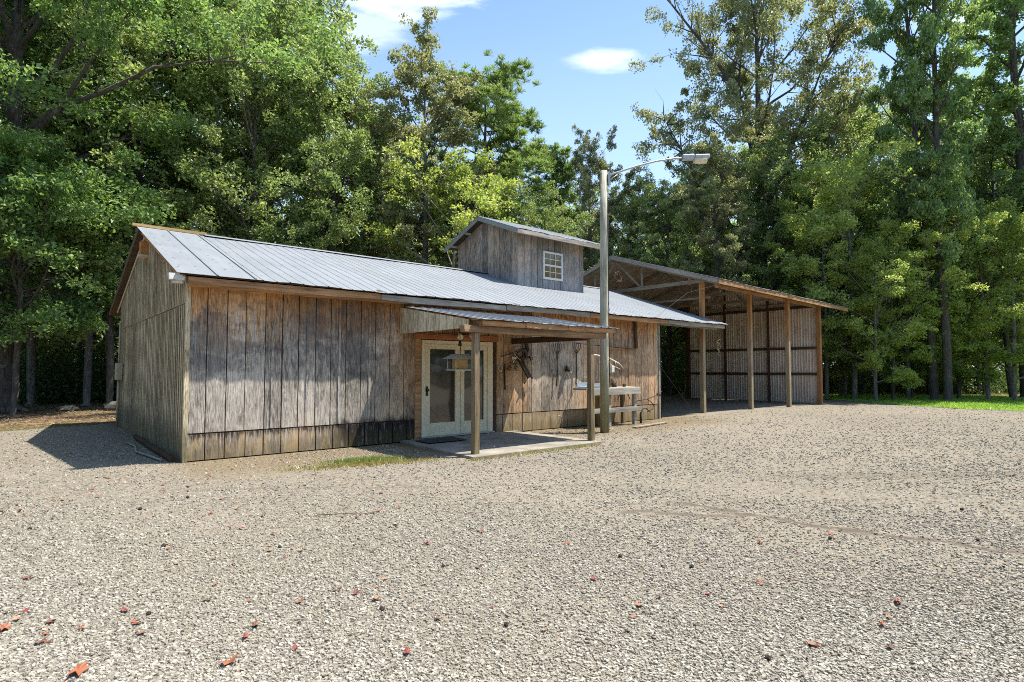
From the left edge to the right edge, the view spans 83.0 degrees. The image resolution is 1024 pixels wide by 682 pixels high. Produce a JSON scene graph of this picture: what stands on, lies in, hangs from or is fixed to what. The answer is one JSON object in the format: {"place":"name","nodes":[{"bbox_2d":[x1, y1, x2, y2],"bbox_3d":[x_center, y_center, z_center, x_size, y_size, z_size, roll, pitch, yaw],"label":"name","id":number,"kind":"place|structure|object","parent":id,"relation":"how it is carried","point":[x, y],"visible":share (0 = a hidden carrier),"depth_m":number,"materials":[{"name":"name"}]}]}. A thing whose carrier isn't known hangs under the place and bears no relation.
{"place":"outdoors","nodes":[
{"label":"outdoors","id":0,"kind":"place"},
{"bbox_2d":[312,454,423,464],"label":"green grass","id":1,"kind":"structure","parent":0,"point":[363,458],"depth_m":9.46,"materials":[{"name":"green plant"}]},
{"bbox_2d":[273,442,602,472],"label":"dry grass","id":2,"kind":"structure","parent":0,"point":[365,463],"depth_m":9.27,"materials":[{"name":"beige plant"}]},
{"bbox_2d":[0,376,1019,430],"bbox_3d":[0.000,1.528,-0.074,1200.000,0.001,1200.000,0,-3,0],"label":"ground","id":3,"kind":"structure","parent":0,"point":[50,418],"depth_m":18.76,"materials":[{"name":"brown soil"}]},
{"bbox_2d":[1,1,71,359],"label":"oak tree","id":4,"kind":"object","parent":3,"relation":"on","point":[23,350],"visible":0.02,"depth_m":26.02,"materials":[{"name":"green plant"}]},
{"bbox_2d":[4,70,99,400],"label":"sapling tree","id":5,"kind":"object","parent":3,"relation":"on","point":[54,364],"visible":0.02,"depth_m":27.87,"materials":[{"name":"green plant"}]},
{"bbox_2d":[0,401,114,429],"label":"leaf litter","id":6,"kind":"object","parent":3,"relation":"on","point":[58,414],"visible":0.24,"depth_m":18.91,"materials":[{"name":"brown plant"}]},
{"bbox_2d":[0,0,124,404],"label":"sapling tree","id":7,"kind":"object","parent":3,"relation":"on","point":[31,364],"visible":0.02,"depth_m":24.86,"materials":[{"name":"green plant"}]},
{"bbox_2d":[0,95,125,415],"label":"young tree","id":8,"kind":"object","parent":3,"relation":"on","point":[17,152],"visible":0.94,"depth_m":18.84,"materials":[{"name":"green plant"}]},
{"bbox_2d":[54,405,79,411],"bbox_3d":[-16.222,2.486,21.113,0.735,0.319,0.581,-2,-3,29],"label":"rock","id":9,"kind":"object","parent":3,"relation":"on","point":[67,408],"visible":0.75,"depth_m":20.93,"materials":[{"name":"stone"}]},
{"bbox_2d":[37,267,106,390],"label":"sapling tree","id":10,"kind":"object","parent":3,"relation":"on","point":[80,352],"visible":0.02,"depth_m":30.21,"materials":[{"name":"green plant"}]},
{"bbox_2d":[5,1,169,366],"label":"oak tree","id":11,"kind":"object","parent":3,"relation":"on","point":[50,268],"depth_m":33.56,"materials":[{"name":"green plant"}]},
{"bbox_2d":[23,0,174,405],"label":"sapling tree","id":12,"kind":"object","parent":3,"relation":"on","point":[88,354],"visible":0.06,"depth_m":24.41,"materials":[{"name":"green plant"}]},
{"bbox_2d":[18,0,193,408],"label":"sapling tree","id":13,"kind":"object","parent":3,"relation":"on","point":[131,68],"visible":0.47,"depth_m":21.87,"materials":[{"name":"green plant"}]},
{"bbox_2d":[104,401,115,410],"bbox_3d":[-14.581,2.525,21.732,1.318,0.553,0.889,0,-3,0],"label":"rock","id":14,"kind":"object","parent":3,"relation":"on","point":[110,406],"visible":0.25,"depth_m":21.35,"materials":[{"name":"stone"}]},
{"bbox_2d":[100,313,120,363],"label":"sapling tree","id":15,"kind":"object","parent":3,"relation":"on","point":[103,341],"visible":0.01,"depth_m":36.73,"materials":[{"name":"green plant"}]},
{"bbox_2d":[12,5,247,341],"bbox_3d":[-21.536,-11.059,33.172,13.288,28.410,16.122,0,-3,1],"label":"oak tree","id":16,"kind":"object","parent":3,"relation":"on","point":[116,328],"depth_m":32.05,"materials":[{"name":"green plant"}]},
{"bbox_2d":[0,0,295,364],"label":"oak tree","id":17,"kind":"object","parent":3,"relation":"on","point":[236,140],"visible":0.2,"depth_m":24.89,"materials":[{"name":"green plant"}]},
{"bbox_2d":[0,0,344,413],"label":"oak tree","id":18,"kind":"object","parent":3,"relation":"on","point":[18,79],"visible":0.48,"depth_m":20.44,"materials":[{"name":"green plant"}]},
{"bbox_2d":[37,0,340,289],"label":"oak tree","id":19,"kind":"object","parent":3,"relation":"on","point":[169,71],"visible":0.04,"depth_m":27.22,"materials":[{"name":"green plant"}]},
{"bbox_2d":[164,103,297,241],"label":"oak tree","id":20,"kind":"object","parent":3,"relation":"on","point":[250,179],"depth_m":41.00,"materials":[{"name":"green plant"}]},
{"bbox_2d":[86,0,400,250],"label":"oak tree","id":21,"kind":"object","parent":3,"relation":"on","point":[202,176],"visible":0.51,"depth_m":24.97,"materials":[{"name":"green plant"}]},
{"bbox_2d":[114,0,384,251],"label":"oak tree","id":22,"kind":"object","parent":3,"relation":"on","point":[340,18],"visible":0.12,"depth_m":29.13,"materials":[{"name":"green plant"}]},
{"bbox_2d":[242,133,350,244],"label":"oak tree","id":23,"kind":"object","parent":3,"relation":"on","point":[293,202],"depth_m":43.10,"materials":[{"name":"green plant"}]},
{"bbox_2d":[195,19,418,258],"bbox_3d":[-8.881,-6.571,28.080,8.858,18.940,10.748,0,-3,-9],"label":"oak tree","id":24,"kind":"object","parent":3,"relation":"on","point":[359,139],"visible":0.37,"depth_m":26.27,"materials":[{"name":"green plant"}]},
{"bbox_2d":[291,78,427,262],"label":"hardwood tree","id":25,"kind":"object","parent":3,"relation":"on","point":[347,116],"visible":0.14,"depth_m":29.39,"materials":[{"name":"green plant"}]},
{"bbox_2d":[299,105,445,263],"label":"oak tree","id":26,"kind":"object","parent":3,"relation":"on","point":[437,148],"visible":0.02,"depth_m":42.30,"materials":[{"name":"green plant"}]},
{"bbox_2d":[380,134,462,265],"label":"hardwood tree","id":27,"kind":"object","parent":3,"relation":"on","point":[438,256],"visible":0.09,"depth_m":30.75,"materials":[{"name":"green plant"}]},
{"bbox_2d":[342,6,502,267],"bbox_3d":[-4.656,-6.298,29.358,8.342,18.544,8.625,2,-3,-30],"label":"hardwood tree","id":28,"kind":"object","parent":3,"relation":"on","point":[456,92],"visible":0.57,"depth_m":27.79,"materials":[{"name":"green plant"}]},
{"bbox_2d":[414,49,554,267],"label":"oak tree","id":29,"kind":"object","parent":3,"relation":"on","point":[511,119],"visible":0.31,"depth_m":30.19,"materials":[{"name":"green plant"}]},
{"bbox_2d":[428,152,542,265],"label":"oak tree","id":30,"kind":"object","parent":3,"relation":"on","point":[483,188],"visible":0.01,"depth_m":44.27,"materials":[{"name":"green plant"}]},
{"bbox_2d":[465,149,555,229],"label":"pine tree","id":31,"kind":"object","parent":3,"relation":"on","point":[537,185],"visible":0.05,"depth_m":34.38,"materials":[{"name":"green plant"}]},
{"bbox_2d":[24,189,1011,384],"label":"woods","id":32,"kind":"object","parent":3,"relation":"on","point":[648,250],"depth_m":50.45,"materials":[{"name":"green plant"}]},
{"bbox_2d":[18,275,1019,403],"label":"undergrowth","id":33,"kind":"object","parent":3,"relation":"on","point":[49,377],"visible":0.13,"depth_m":30.84,"materials":[{"name":"green plant"}]},
{"bbox_2d":[532,142,586,271],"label":"pine tree","id":34,"kind":"object","parent":3,"relation":"on","point":[558,177],"visible":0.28,"depth_m":38.05,"materials":[{"name":"green plant"}]},
{"bbox_2d":[559,190,599,270],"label":"hardwood tree","id":35,"kind":"object","parent":3,"relation":"on","point":[579,205],"visible":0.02,"depth_m":46.35,"materials":[{"name":"green plant"}]},
{"bbox_2d":[554,123,622,269],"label":"hardwood tree","id":36,"kind":"object","parent":3,"relation":"on","point":[594,167],"visible":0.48,"depth_m":36.06,"materials":[{"name":"green plant"}]},
{"bbox_2d":[575,182,674,270],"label":"oak tree","id":37,"kind":"object","parent":3,"relation":"on","point":[598,237],"visible":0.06,"depth_m":45.01,"materials":[{"name":"green plant"}]},
{"bbox_2d":[597,163,661,262],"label":"hardwood tree","id":38,"kind":"object","parent":3,"relation":"on","point":[636,187],"visible":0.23,"depth_m":34.69,"materials":[{"name":"green plant"}]},
{"bbox_2d":[647,184,728,359],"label":"oak tree","id":39,"kind":"object","parent":3,"relation":"on","point":[657,250],"visible":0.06,"depth_m":43.08,"materials":[{"name":"green plant"}]},
{"bbox_2d":[652,123,810,290],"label":"oak tree","id":40,"kind":"object","parent":3,"relation":"on","point":[722,185],"visible":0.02,"depth_m":41.12,"materials":[{"name":"green plant"}]},
{"bbox_2d":[627,0,889,289],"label":"oak tree","id":41,"kind":"object","parent":3,"relation":"on","point":[757,19],"visible":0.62,"depth_m":34.97,"materials":[{"name":"green plant"}]},
{"bbox_2d":[709,92,867,313],"bbox_3d":[15.659,-5.372,33.247,7.973,17.046,9.673,2,-4,-39],"label":"oak tree","id":42,"kind":"object","parent":3,"relation":"on","point":[768,281],"visible":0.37,"depth_m":32.25,"materials":[{"name":"green plant"}]},
{"bbox_2d":[768,193,847,331],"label":"sapling tree","id":43,"kind":"object","parent":3,"relation":"on","point":[784,279],"visible":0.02,"depth_m":38.23,"materials":[{"name":"green plant"}]},
{"bbox_2d":[767,78,927,391],"bbox_3d":[23.826,-7.547,41.167,11.754,22.165,12.519,-2,-4,39],"label":"oak tree","id":44,"kind":"object","parent":3,"relation":"on","point":[864,126],"visible":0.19,"depth_m":38.61,"materials":[{"name":"green plant"}]},
{"bbox_2d":[832,182,896,393],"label":"sapling tree","id":45,"kind":"object","parent":3,"relation":"on","point":[884,201],"visible":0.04,"depth_m":36.25,"materials":[{"name":"green plant"}]},
{"bbox_2d":[848,162,908,380],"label":"oak tree","id":46,"kind":"object","parent":3,"relation":"on","point":[869,241],"depth_m":46.05,"materials":[{"name":"green plant"}]},
{"bbox_2d":[892,96,991,330],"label":"hardwood tree","id":47,"kind":"object","parent":3,"relation":"on","point":[908,133],"depth_m":41.60,"materials":[{"name":"green plant"}]},
{"bbox_2d":[890,101,1001,394],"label":"sapling tree","id":48,"kind":"object","parent":3,"relation":"on","point":[970,116],"visible":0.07,"depth_m":34.16,"materials":[{"name":"green plant"}]},
{"bbox_2d":[904,56,1023,393],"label":"sweetgum tree","id":49,"kind":"object","parent":3,"relation":"on","point":[983,98],"visible":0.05,"depth_m":35.91,"materials":[{"name":"green plant"}]},
{"bbox_2d":[946,119,1015,394],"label":"sapling tree","id":50,"kind":"object","parent":3,"relation":"on","point":[1002,163],"visible":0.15,"depth_m":33.57,"materials":[{"name":"green plant"}]},
{"bbox_2d":[988,114,1016,351],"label":"oak tree","id":51,"kind":"object","parent":3,"relation":"on","point":[1000,331],"visible":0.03,"depth_m":45.20,"materials":[{"name":"green plant"}]},
{"bbox_2d":[0,395,1023,681],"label":"gravel yard","id":52,"kind":"structure","parent":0,"point":[676,407],"depth_m":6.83,"materials":[{"name":"beige gravel"}]},
{"bbox_2d":[0,621,11,633],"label":"fallen leaf","id":53,"kind":"object","parent":52,"relation":"on","point":[6,625],"visible":1,"depth_m":3.33,"materials":[{"name":"plant"}]},
{"bbox_2d":[62,661,88,681],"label":"fallen leaf","id":54,"kind":"object","parent":52,"relation":"on","point":[79,669],"visible":1,"depth_m":2.86,"materials":[{"name":"plant"}]},
{"bbox_2d":[124,441,161,460],"bbox_3d":[-6.791,1.982,10.516,0.162,0.040,3.154,2,-4,-42],"label":"pipe","id":55,"kind":"object","parent":52,"relation":"on","point":[144,454],"visible":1,"depth_m":10.09,"materials":[{"name":"metal"}]},
{"bbox_2d":[133,434,175,461],"bbox_3d":[-6.772,1.976,10.862,0.110,0.110,4.051,2,-4,-40],"label":"log","id":56,"kind":"object","parent":52,"relation":"on","point":[157,450],"visible":1,"depth_m":10.33,"materials":[{"name":"brown wood"}]},
{"bbox_2d":[219,653,241,664],"bbox_3d":[-1.422,1.617,2.951,0.139,0.019,0.063,-10,-3,-39],"label":"fallen leaf","id":57,"kind":"object","parent":52,"relation":"on","point":[232,659],"visible":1,"depth_m":2.94,"materials":[{"name":"plant"}]},
{"bbox_2d":[317,510,378,515],"bbox_3d":[-1.681,1.766,5.938,0.614,0.021,0.070,1,-3,-15],"label":"twig","id":58,"kind":"object","parent":52,"relation":"on","point":[347,513],"visible":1,"depth_m":5.92,"materials":[{"name":"brown wood"}]},
{"bbox_2d":[403,646,409,652],"bbox_3d":[-0.546,1.629,3.033,0.037,0.013,0.100,1,2,-20],"label":"fallen leaf","id":59,"kind":"object","parent":52,"relation":"on","point":[406,650],"visible":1,"depth_m":3.05,"materials":[{"name":"plant"}]},
{"bbox_2d":[109,216,725,462],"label":"barn","id":60,"kind":"structure","parent":52,"relation":"on","point":[231,347],"depth_m":11.80,"materials":[{"name":"wood"}]},
{"bbox_2d":[137,240,148,257],"bbox_3d":[-7.976,-1.985,12.534,0.190,0.335,0.320,2,-4,-40],"label":"birdhouse","id":61,"kind":"object","parent":60,"relation":"attached to","point":[143,249],"visible":0.8,"depth_m":12.46,"materials":[{"name":"brown wood"}]},
{"bbox_2d":[425,344,460,435],"bbox_3d":[-1.483,1.046,12.476,0.910,1.945,0.125,2,-4,-40],"label":"door","id":62,"kind":"structure","parent":60,"relation":"in","point":[442,387],"depth_m":12.48,"materials":[{"name":"beige paint"}]},
{"bbox_2d":[443,341,470,370],"bbox_3d":[-1.022,-0.003,11.387,0.574,1.165,0.434,2,-4,-40],"label":"hanging feeder","id":63,"kind":"object","parent":60,"relation":"hanging from","point":[459,362],"visible":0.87,"depth_m":11.28,"materials":[{"name":"metal"}]},
{"bbox_2d":[458,332,470,339],"bbox_3d":[-1.024,-0.141,12.750,0.484,0.246,0.224,2,-4,-40],"label":"floodlight","id":64,"kind":"object","parent":60,"relation":"attached to","point":[460,336],"visible":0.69,"depth_m":12.62,"materials":[{"name":"metal"}]},
{"bbox_2d":[460,345,486,432],"bbox_3d":[-0.869,1.073,13.034,0.730,1.945,0.060,2,-4,-40],"label":"door","id":65,"kind":"structure","parent":60,"relation":"in","point":[465,376],"depth_m":12.97,"materials":[{"name":"beige paint"}]},
{"bbox_2d":[504,364,505,389],"bbox_3d":[-0.173,0.840,13.563,0.048,0.602,0.054,2,-4,-40],"label":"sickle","id":66,"kind":"object","parent":60,"relation":"hanging from","point":[504,378],"visible":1,"depth_m":13.56,"materials":[{"name":"metal"}]},
{"bbox_2d":[501,343,535,383],"bbox_3d":[0.166,0.504,13.799,1.058,1.054,0.095,2,-4,-40],"label":"plough frame","id":67,"kind":"object","parent":60,"relation":"hanging from","point":[527,354],"visible":0.97,"depth_m":13.92,"materials":[{"name":"metal"}]},
{"bbox_2d":[507,359,517,370],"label":"bridle bits","id":68,"kind":"object","parent":67,"relation":"hanging from","point":[515,366],"visible":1,"depth_m":13.67,"materials":[{"name":"metal"}]},
{"bbox_2d":[512,347,519,377],"bbox_3d":[0.093,0.506,13.739,0.263,0.727,0.049,2,-4,-40],"label":"cord","id":69,"kind":"object","parent":67,"relation":"hanging from","point":[513,358],"visible":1,"depth_m":13.71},
{"bbox_2d":[543,251,562,280],"bbox_3d":[1.293,-2.380,18.452,0.860,0.890,0.070,2,-4,-40],"label":"window","id":70,"kind":"structure","parent":60,"relation":"in","point":[552,262],"depth_m":18.46,"materials":[{"name":"white paint"}]},
{"bbox_2d":[553,343,561,385],"bbox_3d":[1.151,0.593,14.666,0.307,1.106,0.055,2,-4,-40],"label":"pitchfork","id":71,"kind":"object","parent":60,"relation":"attached to","point":[557,351],"visible":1,"depth_m":14.66,"materials":[{"name":"metal"}]},
{"bbox_2d":[565,365,571,372],"bbox_3d":[1.444,0.711,14.895,0.178,0.210,0.147,2,-4,-40],"label":"bell","id":72,"kind":"object","parent":60,"relation":"hanging from","point":[567,368],"visible":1,"depth_m":14.84,"materials":[{"name":"metal"}]},
{"bbox_2d":[572,342,580,384],"bbox_3d":[1.687,0.585,15.118,0.307,1.106,0.055,2,-4,-40],"label":"pitchfork","id":73,"kind":"object","parent":60,"relation":"attached to","point":[576,351],"visible":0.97,"depth_m":15.11,"materials":[{"name":"metal"}]},
{"bbox_2d":[584,354,623,368],"bbox_3d":[2.539,0.570,15.754,1.606,0.405,0.084,2,-4,-40],"label":"antler","id":74,"kind":"object","parent":60,"relation":"attached to","point":[610,359],"visible":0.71,"depth_m":15.96,"materials":[{"name":"white"}]},
{"bbox_2d":[365,133,522,267],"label":"young tree","id":75,"kind":"object","parent":52,"relation":"on","point":[495,189],"visible":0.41,"depth_m":25.72,"materials":[{"name":"green plant"}]},
{"bbox_2d":[400,430,601,459],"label":"porch slab","id":76,"kind":"structure","parent":52,"relation":"on","point":[521,442],"depth_m":11.32,"materials":[{"name":"concrete"}]},
{"bbox_2d":[415,437,466,442],"bbox_3d":[-1.430,1.998,11.698,0.900,0.013,0.550,2,-4,-40],"label":"doormat","id":77,"kind":"object","parent":76,"relation":"on","point":[438,440],"visible":1,"depth_m":11.68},
{"bbox_2d":[496,175,595,272],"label":"oak tree","id":78,"kind":"object","parent":52,"relation":"on","point":[550,217],"visible":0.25,"depth_m":29.68,"materials":[{"name":"green plant"}]},
{"bbox_2d":[573,386,641,426],"bbox_3d":[2.561,1.742,15.382,2.139,1.025,0.549,2,-4,-40],"label":"timber rack","id":79,"kind":"object","parent":52,"relation":"on","point":[622,392],"visible":0.67,"depth_m":15.42,"materials":[{"name":"grey wood"}]},
{"bbox_2d":[576,383,599,387],"bbox_3d":[1.975,1.143,14.949,0.500,0.128,0.390,2,-4,-40],"label":"enamel tray","id":80,"kind":"object","parent":79,"relation":"on","point":[581,385],"visible":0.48,"depth_m":14.93,"materials":[{"name":"white metal"}]},
{"bbox_2d":[637,391,661,422],"bbox_3d":[3.916,1.872,16.429,1.259,0.862,0.107,3,-4,-43],"label":"iron plough","id":81,"kind":"object","parent":52,"relation":"on","point":[659,394],"visible":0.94,"depth_m":16.29,"materials":[{"name":"metal"}]},
{"bbox_2d":[632,422,667,427],"bbox_3d":[3.696,2.221,15.384,0.120,0.025,1.825,-2,-4,40],"label":"board","id":82,"kind":"object","parent":52,"relation":"on","point":[649,424],"visible":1,"depth_m":15.29,"materials":[{"name":"brown wood"}]},
{"bbox_2d":[600,154,709,432],"bbox_3d":[3.466,-1.203,13.983,2.762,6.764,0.216,0,-3,-5],"label":"light pole","id":83,"kind":"object","parent":52,"relation":"on","point":[605,179],"visible":0.98,"depth_m":13.84,"materials":[{"name":"grey metal"}]},
{"bbox_2d":[597,157,738,395],"bbox_3d":[8.812,-3.522,32.760,7.052,13.299,7.511,-2,-4,39],"label":"oak tree","id":84,"kind":"object","parent":52,"relation":"on","point":[663,202],"visible":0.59,"depth_m":32.60,"materials":[{"name":"green plant"}]},
{"bbox_2d":[583,256,847,412],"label":"pole shed","id":85,"kind":"structure","parent":52,"relation":"on","point":[770,344],"depth_m":26.13,"materials":[{"name":"brown wood"}]},
{"bbox_2d":[614,271,621,281],"bbox_3d":[2.588,-1.573,14.165,0.315,0.270,0.088,2,-4,-40],"label":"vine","id":86,"kind":"object","parent":85,"relation":"hanging from","point":[619,276],"visible":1,"depth_m":14.15,"materials":[{"name":"plant"}]},
{"bbox_2d":[669,131,761,331],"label":"hardwood tree","id":87,"kind":"object","parent":52,"relation":"on","point":[714,166],"visible":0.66,"depth_m":30.63,"materials":[{"name":"green plant"}]},
{"bbox_2d":[84,0,1023,363],"label":"sky","id":88,"kind":"structure","parent":0,"point":[580,51],"materials":[{"name":"blue"}]},
{"bbox_2d":[823,393,1023,410],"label":"lawn","id":89,"kind":"structure","parent":0,"point":[944,404],"depth_m":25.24,"materials":[{"name":"plant"}]},
{"bbox_2d":[763,196,916,399],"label":"young tree","id":90,"kind":"object","parent":89,"relation":"on","point":[793,271],"visible":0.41,"depth_m":29.17,"materials":[{"name":"green plant"}]},
{"bbox_2d":[795,159,893,395],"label":"sapling tree","id":91,"kind":"object","parent":89,"relation":"on","point":[879,201],"visible":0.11,"depth_m":31.37,"materials":[{"name":"green plant"}]},
{"bbox_2d":[800,138,908,395],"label":"sapling tree","id":92,"kind":"object","parent":89,"relation":"on","point":[844,376],"visible":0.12,"depth_m":31.39,"materials":[{"name":"green plant"}]},
{"bbox_2d":[772,136,975,398],"bbox_3d":[17.029,-3.429,29.057,8.047,12.752,7.551,1,-3,-22],"label":"young tree","id":93,"kind":"object","parent":89,"relation":"on","point":[810,174],"visible":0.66,"depth_m":28.25,"materials":[{"name":"green plant"}]},
{"bbox_2d":[812,232,938,400],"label":"young tree","id":94,"kind":"object","parent":89,"relation":"on","point":[874,364],"visible":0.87,"depth_m":26.78,"materials":[{"name":"green plant"}]},
{"bbox_2d":[857,175,954,396],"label":"sapling tree","id":95,"kind":"object","parent":89,"relation":"on","point":[912,365],"visible":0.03,"depth_m":30.61,"materials":[{"name":"green plant"}]},
{"bbox_2d":[827,218,988,399],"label":"young tree","id":96,"kind":"object","parent":89,"relation":"on","point":[920,353],"visible":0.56,"depth_m":27.44,"materials":[{"name":"green plant"}]},
{"bbox_2d":[855,0,974,399],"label":"sweetgum tree","id":97,"kind":"object","parent":89,"relation":"on","point":[885,132],"visible":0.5,"depth_m":28.70,"materials":[{"name":"green plant"}]},
{"bbox_2d":[857,0,995,400],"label":"sweetgum tree","id":98,"kind":"object","parent":89,"relation":"on","point":[974,130],"visible":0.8,"depth_m":27.58,"materials":[{"name":"green plant"}]},
{"bbox_2d":[844,185,1014,397],"bbox_3d":[20.343,-2.423,30.065,6.840,10.839,6.419,0,-3,3],"label":"young tree","id":99,"kind":"object","parent":89,"relation":"on","point":[920,369],"visible":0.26,"depth_m":29.45,"materials":[{"name":"green plant"}]},
{"bbox_2d":[871,198,998,394],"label":"young tree","id":100,"kind":"object","parent":89,"relation":"on","point":[926,376],"visible":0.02,"depth_m":32.93,"materials":[{"name":"green plant"}]},
{"bbox_2d":[896,194,1022,398],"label":"young tree","id":101,"kind":"object","parent":89,"relation":"on","point":[956,336],"visible":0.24,"depth_m":28.34,"materials":[{"name":"green plant"}]},
{"bbox_2d":[905,0,1023,397],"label":"sweetgum tree","id":102,"kind":"object","parent":89,"relation":"on","point":[1010,98],"visible":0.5,"depth_m":30.80,"materials":[{"name":"green plant"}]},
{"bbox_2d":[918,203,1023,399],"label":"young tree","id":103,"kind":"object","parent":89,"relation":"on","point":[982,326],"visible":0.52,"depth_m":27.62,"materials":[{"name":"green plant"}]},
{"bbox_2d":[936,211,1023,400],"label":"young tree","id":104,"kind":"object","parent":89,"relation":"on","point":[1015,348],"visible":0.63,"depth_m":27.57,"materials":[{"name":"green plant"}]},
{"bbox_2d":[953,123,1023,397],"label":"sapling tree","id":105,"kind":"object","parent":89,"relation":"on","point":[993,176],"visible":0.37,"depth_m":30.95,"materials":[{"name":"green plant"}]},
{"bbox_2d":[999,0,1023,20],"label":"sweetgum tree","id":106,"kind":"object","parent":89,"relation":"on","point":[1021,12],"visible":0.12,"depth_m":32.24,"materials":[{"name":"green plant"}]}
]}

